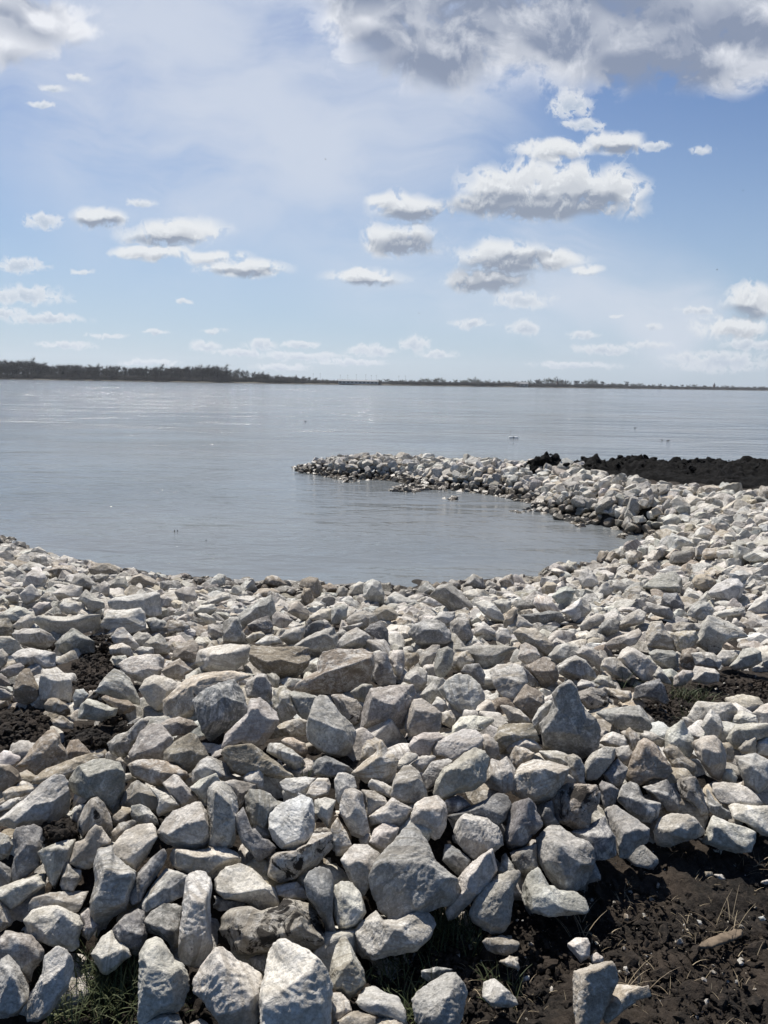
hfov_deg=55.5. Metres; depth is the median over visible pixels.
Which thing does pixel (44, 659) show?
rock
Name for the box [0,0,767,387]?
sky
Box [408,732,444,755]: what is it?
rock
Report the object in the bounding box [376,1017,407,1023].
rock
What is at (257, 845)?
rock
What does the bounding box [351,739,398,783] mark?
rock
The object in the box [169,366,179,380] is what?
tree
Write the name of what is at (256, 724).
rock
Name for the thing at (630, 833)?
rock
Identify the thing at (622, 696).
rock
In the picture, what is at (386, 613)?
rock
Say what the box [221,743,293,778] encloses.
rock
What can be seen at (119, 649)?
rock
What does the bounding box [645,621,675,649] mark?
rock
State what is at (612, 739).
rock
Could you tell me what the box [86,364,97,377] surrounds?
tree
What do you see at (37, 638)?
rock
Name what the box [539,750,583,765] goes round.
rock
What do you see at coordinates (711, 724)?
rock
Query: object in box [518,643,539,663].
rock
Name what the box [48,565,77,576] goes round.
rock
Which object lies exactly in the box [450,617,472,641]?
rock
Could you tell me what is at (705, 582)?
rock
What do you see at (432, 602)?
rock
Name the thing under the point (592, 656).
rock
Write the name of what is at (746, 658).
rock
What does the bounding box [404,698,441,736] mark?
rock
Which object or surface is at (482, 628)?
rock
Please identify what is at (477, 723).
rock
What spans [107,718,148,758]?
rock
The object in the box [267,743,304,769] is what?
rock
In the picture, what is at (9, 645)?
rock
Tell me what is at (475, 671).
rock
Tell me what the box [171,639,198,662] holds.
rock
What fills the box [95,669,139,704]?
rock
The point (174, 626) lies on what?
rock
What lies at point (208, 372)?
tree
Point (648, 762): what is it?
rock
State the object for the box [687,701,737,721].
rock
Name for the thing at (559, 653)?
rock
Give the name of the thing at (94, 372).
tree
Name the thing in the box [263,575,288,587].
rock
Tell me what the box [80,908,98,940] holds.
rock
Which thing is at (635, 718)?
rock
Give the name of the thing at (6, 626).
rock
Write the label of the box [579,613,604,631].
rock
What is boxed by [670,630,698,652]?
rock
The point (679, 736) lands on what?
rock
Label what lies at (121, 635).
rock
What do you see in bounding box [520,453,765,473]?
bank clods
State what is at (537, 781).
rock
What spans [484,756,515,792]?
rock
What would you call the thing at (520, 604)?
rock
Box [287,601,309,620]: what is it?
rock
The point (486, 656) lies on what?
rock
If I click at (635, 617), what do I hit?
rock
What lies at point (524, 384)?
building
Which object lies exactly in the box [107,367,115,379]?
tree
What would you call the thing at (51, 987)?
rock
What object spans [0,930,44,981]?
rock
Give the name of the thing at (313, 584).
rock
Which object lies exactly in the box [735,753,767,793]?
rock
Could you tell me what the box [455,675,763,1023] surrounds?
gravel
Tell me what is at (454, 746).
rock
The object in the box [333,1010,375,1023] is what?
rock
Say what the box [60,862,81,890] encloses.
rock
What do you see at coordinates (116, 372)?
tree
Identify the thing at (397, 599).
rock
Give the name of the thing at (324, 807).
rock
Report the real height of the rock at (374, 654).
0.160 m
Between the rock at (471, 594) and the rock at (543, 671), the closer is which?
the rock at (543, 671)
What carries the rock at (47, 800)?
on the ground at (678, 880)
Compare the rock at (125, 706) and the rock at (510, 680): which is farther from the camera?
the rock at (510, 680)
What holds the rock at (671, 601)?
on the ground at (678, 880)
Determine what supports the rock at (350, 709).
on the ground at (678, 880)
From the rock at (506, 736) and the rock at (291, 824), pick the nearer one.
the rock at (291, 824)
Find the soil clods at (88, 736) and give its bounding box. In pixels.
[0,634,767,1023]
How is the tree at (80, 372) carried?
on the shore
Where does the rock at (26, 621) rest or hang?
on the ground at (678, 880)
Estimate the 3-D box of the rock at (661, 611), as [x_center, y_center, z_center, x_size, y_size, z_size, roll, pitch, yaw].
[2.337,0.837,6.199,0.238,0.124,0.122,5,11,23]
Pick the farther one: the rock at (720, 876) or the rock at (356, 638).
the rock at (356, 638)
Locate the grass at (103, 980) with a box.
[34,667,732,1023]
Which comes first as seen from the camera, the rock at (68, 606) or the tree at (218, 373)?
the rock at (68, 606)
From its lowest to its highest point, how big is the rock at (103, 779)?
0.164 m
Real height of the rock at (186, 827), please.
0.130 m
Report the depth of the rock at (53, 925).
1.96 m
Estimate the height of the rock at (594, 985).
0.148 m
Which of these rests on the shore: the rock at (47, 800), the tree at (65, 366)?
the tree at (65, 366)
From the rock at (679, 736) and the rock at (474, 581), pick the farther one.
the rock at (474, 581)
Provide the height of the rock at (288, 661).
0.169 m
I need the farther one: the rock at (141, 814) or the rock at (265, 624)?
the rock at (265, 624)
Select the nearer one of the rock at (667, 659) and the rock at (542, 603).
the rock at (667, 659)
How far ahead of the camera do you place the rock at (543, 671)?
3.87 m
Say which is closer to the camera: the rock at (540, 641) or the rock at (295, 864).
the rock at (295, 864)
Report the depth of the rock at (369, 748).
2.66 m
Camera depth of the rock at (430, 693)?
3.41 m
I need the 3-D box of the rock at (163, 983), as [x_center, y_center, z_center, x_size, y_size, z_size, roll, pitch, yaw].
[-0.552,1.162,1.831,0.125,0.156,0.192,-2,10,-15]
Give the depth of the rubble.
6.64 m
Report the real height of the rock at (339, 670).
0.226 m
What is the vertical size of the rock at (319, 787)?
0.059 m
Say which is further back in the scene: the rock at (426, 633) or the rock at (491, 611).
the rock at (491, 611)
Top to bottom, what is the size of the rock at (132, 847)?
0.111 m
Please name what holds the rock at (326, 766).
on the ground at (678, 880)
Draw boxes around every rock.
[0,607,31,623]
[0,618,13,636]
[0,636,23,654]
[0,764,22,790]
[0,774,70,828]
[0,832,12,859]
[0,873,46,909]
[0,900,12,931]
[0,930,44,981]
[0,955,28,1018]
[2,785,33,800]
[11,648,55,668]
[11,824,42,881]
[12,628,54,649]
[13,614,35,629]
[13,668,38,704]
[15,728,68,774]
[19,584,41,604]
[23,569,46,586]
[23,905,82,951]
[24,946,73,1021]
[27,891,87,912]
[32,753,104,783]
[34,614,101,633]
[38,667,71,702]
[38,839,75,888]
[44,698,70,715]
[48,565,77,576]
[53,584,82,600]
[55,628,94,653]
[59,599,86,613]
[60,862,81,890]
[66,739,90,759]
[69,758,125,814]
[69,825,110,868]
[70,573,96,589]
[77,699,117,720]
[77,797,112,836]
[78,590,104,611]
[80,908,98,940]
[88,563,119,574]
[89,845,135,923]
[91,930,130,974]
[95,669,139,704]
[100,608,145,634]
[101,695,135,715]
[107,592,161,617]
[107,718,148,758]
[109,643,133,657]
[111,627,139,650]
[112,823,157,870]
[112,909,147,955]
[118,654,164,681]
[120,780,157,809]
[128,573,158,587]
[128,723,172,760]
[128,759,188,786]
[129,849,166,905]
[131,804,158,825]
[137,936,189,1023]
[139,675,178,710]
[141,868,187,912]
[143,633,169,654]
[144,903,181,948]
[150,787,179,816]
[157,801,209,849]
[160,580,181,590]
[161,658,192,679]
[161,716,197,736]
[162,671,250,717]
[163,620,189,633]
[163,733,208,773]
[163,774,198,806]
[169,847,241,878]
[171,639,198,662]
[175,587,197,602]
[178,870,212,966]
[190,773,219,802]
[191,756,240,783]
[192,679,246,741]
[192,946,262,1023]
[195,644,250,671]
[201,592,230,604]
[207,781,238,848]
[209,574,225,585]
[213,896,246,910]
[214,863,278,909]
[219,898,324,953]
[221,697,278,748]
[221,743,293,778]
[222,617,248,643]
[225,779,255,807]
[236,807,276,861]
[238,577,255,584]
[239,595,275,625]
[243,770,263,788]
[244,673,272,702]
[244,789,281,828]
[247,616,273,633]
[249,645,310,678]
[253,588,280,595]
[259,938,332,1023]
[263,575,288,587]
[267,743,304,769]
[267,827,333,882]
[268,795,314,850]
[270,718,306,738]
[271,611,292,627]
[272,686,296,723]
[276,882,306,899]
[279,625,305,644]
[279,777,314,795]
[281,737,307,757]
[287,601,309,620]
[290,691,316,719]
[294,627,337,656]
[294,648,374,694]
[299,577,322,597]
[304,866,335,931]
[305,778,330,799]
[306,695,356,757]
[308,608,330,621]
[312,756,352,776]
[314,797,335,828]
[329,936,365,999]
[330,817,351,855]
[331,603,347,624]
[331,694,362,725]
[333,881,365,929]
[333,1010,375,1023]
[334,772,356,804]
[336,586,347,596]
[338,627,372,648]
[339,788,369,838]
[340,844,379,896]
[346,610,378,629]
[348,582,363,596]
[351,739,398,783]
[355,910,435,960]
[356,986,406,1022]
[360,684,416,729]
[360,737,385,761]
[363,579,384,605]
[365,621,388,641]
[367,798,412,826]
[368,779,391,798]
[368,822,460,919]
[369,823,398,850]
[372,605,397,620]
[372,650,397,679]
[374,651,395,686]
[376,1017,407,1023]
[384,595,417,604]
[389,650,404,679]
[390,765,427,803]
[403,666,426,691]
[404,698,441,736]
[408,619,451,648]
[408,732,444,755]
[410,795,447,839]
[411,972,467,1023]
[419,644,439,667]
[420,678,444,703]
[421,966,451,981]
[422,597,443,607]
[430,583,472,611]
[432,729,482,760]
[433,747,489,800]
[434,611,455,624]
[434,646,452,677]
[438,674,484,714]
[442,844,470,875]
[445,848,497,920]
[447,793,511,825]
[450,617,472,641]
[451,650,473,671]
[452,715,493,732]
[453,813,503,859]
[454,645,516,668]
[461,663,485,684]
[463,589,489,599]
[464,574,485,588]
[469,870,520,933]
[473,621,495,635]
[474,600,503,622]
[482,935,519,955]
[482,978,517,1007]
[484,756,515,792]
[489,663,527,698]
[493,598,510,613]
[494,723,539,754]
[495,627,511,644]
[499,574,513,587]
[500,705,530,722]
[503,607,517,627]
[504,797,542,850]
[506,739,541,752]
[510,746,534,767]
[510,844,538,876]
[511,759,570,803]
[512,599,534,611]
[512,684,544,718]
[513,614,532,627]
[513,627,554,655]
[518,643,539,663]
[521,610,564,623]
[521,867,589,916]
[522,666,539,686]
[526,657,558,687]
[532,699,553,734]
[533,594,559,611]
[536,825,595,891]
[539,680,600,758]
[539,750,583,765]
[548,642,578,662]
[551,783,600,829]
[552,586,574,607]
[556,655,596,680]
[561,598,581,621]
[566,560,578,572]
[567,937,589,962]
[571,816,616,859]
[572,961,618,1023]
[576,645,601,671]
[578,568,598,589]
[578,687,612,709]
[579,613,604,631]
[580,597,591,616]
[584,746,615,780]
[586,863,600,883]
[590,952,603,962]
[596,705,651,732]
[597,581,613,596]
[597,618,619,636]
[599,781,618,808]
[600,657,632,679]
[600,732,628,746]
[603,758,627,787]
[603,984,651,1023]
[604,805,649,858]
[605,628,641,649]
[605,687,631,702]
[611,580,628,592]
[615,745,632,766]
[617,646,657,681]
[617,781,660,822]
[619,609,646,628]
[620,727,640,750]
[626,738,672,785]
[632,679,668,704]
[638,561,661,575]
[643,571,682,593]
[643,779,679,812]
[645,602,673,619]
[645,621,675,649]
[649,649,678,669]
[653,813,705,847]
[660,593,684,610]
[663,720,693,757]
[663,744,697,775]
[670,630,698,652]
[672,622,699,631]
[673,670,693,686]
[675,776,708,816]
[687,601,713,620]
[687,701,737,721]
[691,652,721,668]
[692,573,716,592]
[692,666,719,684]
[692,735,726,779]
[695,615,747,654]
[701,709,723,738]
[701,815,755,852]
[707,578,745,600]
[712,782,762,805]
[713,874,725,879]
[716,607,744,617]
[717,650,737,666]
[726,723,767,749]
[728,803,767,836]
[729,648,761,669]
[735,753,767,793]
[747,594,767,612]
[752,703,767,722]
[756,737,767,755]
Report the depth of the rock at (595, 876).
2.29 m
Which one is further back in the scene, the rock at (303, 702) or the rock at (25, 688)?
the rock at (25, 688)
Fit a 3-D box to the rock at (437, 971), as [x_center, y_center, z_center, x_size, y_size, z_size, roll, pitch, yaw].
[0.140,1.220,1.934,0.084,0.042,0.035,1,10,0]
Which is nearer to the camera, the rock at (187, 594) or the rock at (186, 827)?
the rock at (186, 827)
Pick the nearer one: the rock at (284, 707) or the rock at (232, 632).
the rock at (284, 707)
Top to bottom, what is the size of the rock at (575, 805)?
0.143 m
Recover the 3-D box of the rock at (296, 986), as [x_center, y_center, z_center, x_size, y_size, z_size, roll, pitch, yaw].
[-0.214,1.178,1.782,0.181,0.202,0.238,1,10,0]
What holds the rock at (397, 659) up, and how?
on the ground at (678, 880)
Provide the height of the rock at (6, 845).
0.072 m
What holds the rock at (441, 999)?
on the ground at (678, 880)
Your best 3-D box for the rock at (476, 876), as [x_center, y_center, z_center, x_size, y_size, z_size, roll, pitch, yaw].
[0.277,1.094,2.173,0.104,0.184,0.215,8,12,33]
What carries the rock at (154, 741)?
on the ground at (678, 880)
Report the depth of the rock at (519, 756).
2.68 m
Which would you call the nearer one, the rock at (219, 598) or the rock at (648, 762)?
the rock at (648, 762)
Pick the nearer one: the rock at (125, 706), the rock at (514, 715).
the rock at (514, 715)
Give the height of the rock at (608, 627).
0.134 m
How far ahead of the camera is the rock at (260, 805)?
2.32 m
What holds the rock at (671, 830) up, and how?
on the ground at (678, 880)
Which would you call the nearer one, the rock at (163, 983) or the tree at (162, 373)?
the rock at (163, 983)
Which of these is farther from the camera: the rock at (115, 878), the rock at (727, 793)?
the rock at (727, 793)
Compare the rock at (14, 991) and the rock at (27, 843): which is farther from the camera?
the rock at (27, 843)
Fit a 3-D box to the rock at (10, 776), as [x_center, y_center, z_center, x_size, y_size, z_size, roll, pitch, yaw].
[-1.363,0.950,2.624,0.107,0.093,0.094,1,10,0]
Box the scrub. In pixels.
[0,360,767,389]
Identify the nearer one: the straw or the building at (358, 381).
the straw
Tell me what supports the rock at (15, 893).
on the ground at (678, 880)
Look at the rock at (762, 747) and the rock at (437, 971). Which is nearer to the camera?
the rock at (437, 971)
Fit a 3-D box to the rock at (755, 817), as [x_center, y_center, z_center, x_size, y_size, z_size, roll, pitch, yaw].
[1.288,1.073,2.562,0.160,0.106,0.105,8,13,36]
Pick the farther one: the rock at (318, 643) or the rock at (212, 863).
the rock at (318, 643)
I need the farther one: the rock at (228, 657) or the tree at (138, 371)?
the tree at (138, 371)
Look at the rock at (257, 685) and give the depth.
3.45 m
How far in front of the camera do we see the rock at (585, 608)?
6.14 m
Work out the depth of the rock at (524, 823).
2.34 m
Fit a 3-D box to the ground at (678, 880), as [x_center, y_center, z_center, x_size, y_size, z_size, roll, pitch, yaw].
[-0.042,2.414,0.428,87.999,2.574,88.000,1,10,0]
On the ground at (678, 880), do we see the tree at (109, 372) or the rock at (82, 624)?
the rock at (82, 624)
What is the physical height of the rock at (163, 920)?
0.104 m
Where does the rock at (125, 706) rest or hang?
on the ground at (678, 880)
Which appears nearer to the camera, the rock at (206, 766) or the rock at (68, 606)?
the rock at (206, 766)
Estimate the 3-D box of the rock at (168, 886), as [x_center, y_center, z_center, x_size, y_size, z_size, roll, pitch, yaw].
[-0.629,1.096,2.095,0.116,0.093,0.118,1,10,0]
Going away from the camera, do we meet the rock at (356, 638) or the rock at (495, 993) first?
the rock at (495, 993)
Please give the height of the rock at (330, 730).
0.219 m
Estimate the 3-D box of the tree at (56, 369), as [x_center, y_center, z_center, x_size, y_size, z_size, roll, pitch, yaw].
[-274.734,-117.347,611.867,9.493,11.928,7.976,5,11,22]
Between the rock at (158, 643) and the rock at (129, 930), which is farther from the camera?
the rock at (158, 643)
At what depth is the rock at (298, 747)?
2.74 m
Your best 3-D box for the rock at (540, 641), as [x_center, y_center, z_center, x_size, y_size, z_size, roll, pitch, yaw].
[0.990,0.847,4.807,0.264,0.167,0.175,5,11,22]
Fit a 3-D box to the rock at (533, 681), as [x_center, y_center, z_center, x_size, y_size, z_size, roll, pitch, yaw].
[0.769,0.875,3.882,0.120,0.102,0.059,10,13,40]
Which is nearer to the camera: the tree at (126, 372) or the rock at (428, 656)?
the rock at (428, 656)
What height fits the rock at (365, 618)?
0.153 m
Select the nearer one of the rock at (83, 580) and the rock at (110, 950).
the rock at (110, 950)
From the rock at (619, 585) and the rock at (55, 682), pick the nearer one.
the rock at (55, 682)
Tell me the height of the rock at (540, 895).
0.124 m
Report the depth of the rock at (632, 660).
4.25 m
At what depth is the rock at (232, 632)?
4.99 m
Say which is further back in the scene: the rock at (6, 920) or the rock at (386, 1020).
the rock at (6, 920)
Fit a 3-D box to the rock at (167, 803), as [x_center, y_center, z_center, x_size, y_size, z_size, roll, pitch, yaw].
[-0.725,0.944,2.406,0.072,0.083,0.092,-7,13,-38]
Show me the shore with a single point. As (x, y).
(335, 383)
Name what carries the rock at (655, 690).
on the ground at (678, 880)
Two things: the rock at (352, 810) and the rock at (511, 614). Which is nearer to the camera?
the rock at (352, 810)
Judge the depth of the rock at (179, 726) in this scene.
2.98 m
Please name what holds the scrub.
on the shore
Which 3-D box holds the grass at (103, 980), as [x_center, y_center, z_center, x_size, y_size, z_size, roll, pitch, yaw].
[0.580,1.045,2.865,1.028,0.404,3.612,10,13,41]
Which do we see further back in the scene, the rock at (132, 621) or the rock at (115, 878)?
the rock at (132, 621)
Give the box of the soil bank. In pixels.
[516,451,767,489]
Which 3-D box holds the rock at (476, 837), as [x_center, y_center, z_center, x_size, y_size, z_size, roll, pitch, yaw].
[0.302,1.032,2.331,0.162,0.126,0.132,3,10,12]
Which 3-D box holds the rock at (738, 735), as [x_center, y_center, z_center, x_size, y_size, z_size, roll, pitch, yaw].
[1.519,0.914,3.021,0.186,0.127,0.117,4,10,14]
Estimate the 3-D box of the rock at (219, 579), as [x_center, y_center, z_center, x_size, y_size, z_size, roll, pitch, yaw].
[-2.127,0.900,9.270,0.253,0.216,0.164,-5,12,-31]
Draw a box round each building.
[338,380,378,383]
[515,382,527,386]
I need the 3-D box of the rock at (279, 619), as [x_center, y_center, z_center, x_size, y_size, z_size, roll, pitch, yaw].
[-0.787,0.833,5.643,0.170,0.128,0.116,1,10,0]
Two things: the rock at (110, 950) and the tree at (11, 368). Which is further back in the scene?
the tree at (11, 368)
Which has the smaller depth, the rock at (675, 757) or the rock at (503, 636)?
the rock at (675, 757)
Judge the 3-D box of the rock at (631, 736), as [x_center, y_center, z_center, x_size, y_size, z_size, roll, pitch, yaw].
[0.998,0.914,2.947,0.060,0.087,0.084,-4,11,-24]
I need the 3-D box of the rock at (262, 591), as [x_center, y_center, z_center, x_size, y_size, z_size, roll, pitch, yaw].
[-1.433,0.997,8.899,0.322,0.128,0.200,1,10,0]
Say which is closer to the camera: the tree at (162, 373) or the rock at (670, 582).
the rock at (670, 582)
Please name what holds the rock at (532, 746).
on the ground at (678, 880)
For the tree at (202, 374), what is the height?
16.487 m
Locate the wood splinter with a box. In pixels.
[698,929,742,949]
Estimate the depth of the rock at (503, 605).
6.71 m
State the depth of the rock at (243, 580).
9.54 m
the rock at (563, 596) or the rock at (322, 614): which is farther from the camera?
the rock at (563, 596)
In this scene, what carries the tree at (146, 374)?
on the shore
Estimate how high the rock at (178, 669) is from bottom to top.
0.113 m
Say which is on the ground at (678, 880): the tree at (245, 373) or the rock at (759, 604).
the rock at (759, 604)
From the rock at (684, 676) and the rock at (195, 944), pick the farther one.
the rock at (684, 676)
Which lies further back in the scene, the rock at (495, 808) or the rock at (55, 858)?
the rock at (495, 808)
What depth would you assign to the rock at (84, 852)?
2.17 m
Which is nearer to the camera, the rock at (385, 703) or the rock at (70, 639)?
the rock at (385, 703)
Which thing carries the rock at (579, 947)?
on the ground at (678, 880)
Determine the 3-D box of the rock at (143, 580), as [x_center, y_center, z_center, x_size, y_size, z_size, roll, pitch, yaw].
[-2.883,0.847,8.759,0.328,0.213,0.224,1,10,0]
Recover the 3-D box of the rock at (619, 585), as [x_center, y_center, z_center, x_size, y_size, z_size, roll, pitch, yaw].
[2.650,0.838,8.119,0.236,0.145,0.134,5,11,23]
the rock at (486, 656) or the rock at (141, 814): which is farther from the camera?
the rock at (486, 656)
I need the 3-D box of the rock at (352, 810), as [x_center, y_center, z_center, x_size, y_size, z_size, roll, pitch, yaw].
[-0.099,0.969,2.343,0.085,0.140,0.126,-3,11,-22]
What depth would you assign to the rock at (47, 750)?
2.71 m
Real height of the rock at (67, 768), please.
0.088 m
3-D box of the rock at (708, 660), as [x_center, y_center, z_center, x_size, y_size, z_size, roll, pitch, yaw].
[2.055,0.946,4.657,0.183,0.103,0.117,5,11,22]
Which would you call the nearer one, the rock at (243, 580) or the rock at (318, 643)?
the rock at (318, 643)
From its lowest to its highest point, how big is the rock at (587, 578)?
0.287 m
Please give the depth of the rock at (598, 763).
2.70 m
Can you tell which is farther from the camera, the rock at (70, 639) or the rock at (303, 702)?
the rock at (70, 639)
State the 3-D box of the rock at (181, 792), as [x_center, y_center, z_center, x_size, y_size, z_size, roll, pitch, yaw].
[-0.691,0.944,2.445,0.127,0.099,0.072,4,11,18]
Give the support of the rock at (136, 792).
on the ground at (678, 880)
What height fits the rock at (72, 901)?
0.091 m
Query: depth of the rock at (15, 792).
2.53 m
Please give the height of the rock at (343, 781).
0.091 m
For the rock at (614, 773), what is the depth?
2.68 m
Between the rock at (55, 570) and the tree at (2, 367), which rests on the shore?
the tree at (2, 367)
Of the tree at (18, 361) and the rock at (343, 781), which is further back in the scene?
the tree at (18, 361)
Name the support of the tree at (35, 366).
on the shore
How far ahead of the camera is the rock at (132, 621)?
5.15 m
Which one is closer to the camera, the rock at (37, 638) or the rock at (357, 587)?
the rock at (37, 638)
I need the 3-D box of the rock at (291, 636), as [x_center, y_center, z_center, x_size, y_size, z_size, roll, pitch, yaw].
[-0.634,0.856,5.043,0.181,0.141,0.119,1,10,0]
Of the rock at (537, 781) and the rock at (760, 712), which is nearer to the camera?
the rock at (537, 781)
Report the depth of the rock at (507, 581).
9.49 m
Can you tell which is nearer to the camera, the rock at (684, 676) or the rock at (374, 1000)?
the rock at (374, 1000)
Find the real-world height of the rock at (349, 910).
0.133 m
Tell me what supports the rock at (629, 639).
on the ground at (678, 880)
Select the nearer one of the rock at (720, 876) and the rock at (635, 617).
the rock at (720, 876)
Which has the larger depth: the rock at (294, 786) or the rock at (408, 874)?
the rock at (294, 786)
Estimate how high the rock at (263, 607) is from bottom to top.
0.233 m
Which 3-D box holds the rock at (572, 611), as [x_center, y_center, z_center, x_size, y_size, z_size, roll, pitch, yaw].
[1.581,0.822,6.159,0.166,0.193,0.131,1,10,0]
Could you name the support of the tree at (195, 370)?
on the shore
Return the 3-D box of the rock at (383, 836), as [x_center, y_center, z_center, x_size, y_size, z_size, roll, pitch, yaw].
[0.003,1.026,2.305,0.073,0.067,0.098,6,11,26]
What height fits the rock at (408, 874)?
0.219 m
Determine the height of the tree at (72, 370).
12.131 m
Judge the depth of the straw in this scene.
2.15 m
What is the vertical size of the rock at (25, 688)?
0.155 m
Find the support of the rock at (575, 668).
on the ground at (678, 880)
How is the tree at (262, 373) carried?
on the shore
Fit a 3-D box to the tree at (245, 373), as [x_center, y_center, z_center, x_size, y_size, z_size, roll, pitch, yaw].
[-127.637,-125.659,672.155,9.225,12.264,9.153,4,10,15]
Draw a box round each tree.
[0,361,13,377]
[2,359,21,376]
[12,360,19,374]
[17,359,29,374]
[21,359,37,377]
[33,362,48,377]
[51,367,60,374]
[55,364,67,378]
[62,364,70,374]
[66,367,76,375]
[74,365,85,376]
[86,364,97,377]
[90,362,101,379]
[107,364,121,375]
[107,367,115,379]
[122,366,132,374]
[130,367,142,375]
[140,366,151,376]
[150,367,157,377]
[153,363,167,376]
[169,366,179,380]
[177,367,184,376]
[183,366,194,377]
[191,364,201,377]
[195,365,209,380]
[200,368,214,377]
[212,365,222,381]
[223,368,232,381]
[230,369,240,381]
[241,370,248,377]
[255,372,263,379]
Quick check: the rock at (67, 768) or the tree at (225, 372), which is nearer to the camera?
the rock at (67, 768)
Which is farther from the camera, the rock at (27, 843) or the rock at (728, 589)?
the rock at (728, 589)
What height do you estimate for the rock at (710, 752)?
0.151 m
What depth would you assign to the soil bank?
16.97 m
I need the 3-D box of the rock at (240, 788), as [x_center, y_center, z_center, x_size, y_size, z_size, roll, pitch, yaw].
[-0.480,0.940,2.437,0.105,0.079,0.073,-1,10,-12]
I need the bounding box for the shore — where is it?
[0,378,767,390]
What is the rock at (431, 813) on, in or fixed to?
on the ground at (678, 880)
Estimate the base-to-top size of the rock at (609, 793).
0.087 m
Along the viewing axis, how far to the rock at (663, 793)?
2.60 m
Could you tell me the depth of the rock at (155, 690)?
3.35 m
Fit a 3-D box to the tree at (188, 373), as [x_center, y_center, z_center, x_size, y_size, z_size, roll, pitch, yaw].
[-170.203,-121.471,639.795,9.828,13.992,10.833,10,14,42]
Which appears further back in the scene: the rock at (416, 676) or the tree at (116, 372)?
the tree at (116, 372)
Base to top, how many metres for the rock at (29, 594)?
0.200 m
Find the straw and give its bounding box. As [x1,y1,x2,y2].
[30,575,767,1023]
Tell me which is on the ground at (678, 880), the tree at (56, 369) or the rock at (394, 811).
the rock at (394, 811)
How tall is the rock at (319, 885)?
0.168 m
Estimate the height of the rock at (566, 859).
0.174 m
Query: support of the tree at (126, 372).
on the shore
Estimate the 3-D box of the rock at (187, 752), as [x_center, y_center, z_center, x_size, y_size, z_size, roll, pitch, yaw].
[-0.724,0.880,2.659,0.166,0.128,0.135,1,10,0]
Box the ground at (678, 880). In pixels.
[0,462,767,1023]
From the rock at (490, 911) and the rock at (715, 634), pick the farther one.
the rock at (715, 634)
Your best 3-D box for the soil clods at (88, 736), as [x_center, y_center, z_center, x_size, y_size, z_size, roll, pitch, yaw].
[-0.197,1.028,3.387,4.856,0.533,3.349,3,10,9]
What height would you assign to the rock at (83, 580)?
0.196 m
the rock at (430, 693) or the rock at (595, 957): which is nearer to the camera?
the rock at (595, 957)
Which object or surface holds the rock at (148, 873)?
on the ground at (678, 880)
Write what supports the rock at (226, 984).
on the ground at (678, 880)
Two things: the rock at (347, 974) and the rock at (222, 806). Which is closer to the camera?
the rock at (347, 974)
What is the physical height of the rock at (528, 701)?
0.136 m
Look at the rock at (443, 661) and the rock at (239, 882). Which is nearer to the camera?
the rock at (239, 882)
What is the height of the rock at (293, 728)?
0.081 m
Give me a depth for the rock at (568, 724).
2.82 m
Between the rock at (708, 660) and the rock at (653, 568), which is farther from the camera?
the rock at (653, 568)
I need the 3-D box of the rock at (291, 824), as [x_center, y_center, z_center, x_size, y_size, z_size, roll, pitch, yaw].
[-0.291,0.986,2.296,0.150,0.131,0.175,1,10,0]
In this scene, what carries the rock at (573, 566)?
on the ground at (678, 880)
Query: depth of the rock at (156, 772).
2.53 m
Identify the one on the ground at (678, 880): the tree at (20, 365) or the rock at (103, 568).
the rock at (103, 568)
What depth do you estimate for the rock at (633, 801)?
2.56 m
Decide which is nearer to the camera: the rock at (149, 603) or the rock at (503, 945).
the rock at (503, 945)
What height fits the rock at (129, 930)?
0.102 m
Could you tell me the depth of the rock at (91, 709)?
3.21 m
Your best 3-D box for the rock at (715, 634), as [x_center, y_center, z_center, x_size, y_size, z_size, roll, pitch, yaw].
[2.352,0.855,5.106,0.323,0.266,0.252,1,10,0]
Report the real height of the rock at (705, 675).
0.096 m
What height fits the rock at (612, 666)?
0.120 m
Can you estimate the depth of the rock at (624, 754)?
2.79 m
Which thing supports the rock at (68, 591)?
on the ground at (678, 880)
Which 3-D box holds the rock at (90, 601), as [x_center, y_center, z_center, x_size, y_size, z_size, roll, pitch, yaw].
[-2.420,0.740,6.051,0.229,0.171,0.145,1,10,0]
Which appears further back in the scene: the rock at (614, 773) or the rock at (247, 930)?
the rock at (614, 773)
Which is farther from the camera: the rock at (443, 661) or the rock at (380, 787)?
the rock at (443, 661)
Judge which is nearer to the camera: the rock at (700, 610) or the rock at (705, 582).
the rock at (700, 610)
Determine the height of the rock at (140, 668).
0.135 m
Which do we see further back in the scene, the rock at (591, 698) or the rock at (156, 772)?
the rock at (591, 698)
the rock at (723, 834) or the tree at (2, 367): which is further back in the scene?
the tree at (2, 367)
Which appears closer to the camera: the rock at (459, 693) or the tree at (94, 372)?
the rock at (459, 693)
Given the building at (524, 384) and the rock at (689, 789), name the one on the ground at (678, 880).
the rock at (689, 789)
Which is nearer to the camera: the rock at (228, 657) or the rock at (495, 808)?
the rock at (495, 808)
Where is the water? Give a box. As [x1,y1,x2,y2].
[0,379,767,586]
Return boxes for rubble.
[0,452,767,1023]
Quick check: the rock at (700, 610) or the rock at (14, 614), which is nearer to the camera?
the rock at (14, 614)
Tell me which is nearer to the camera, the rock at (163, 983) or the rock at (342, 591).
the rock at (163, 983)
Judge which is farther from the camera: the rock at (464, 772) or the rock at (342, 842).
the rock at (464, 772)
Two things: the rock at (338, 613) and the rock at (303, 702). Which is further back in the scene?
the rock at (338, 613)
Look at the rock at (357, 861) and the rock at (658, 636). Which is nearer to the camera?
the rock at (357, 861)

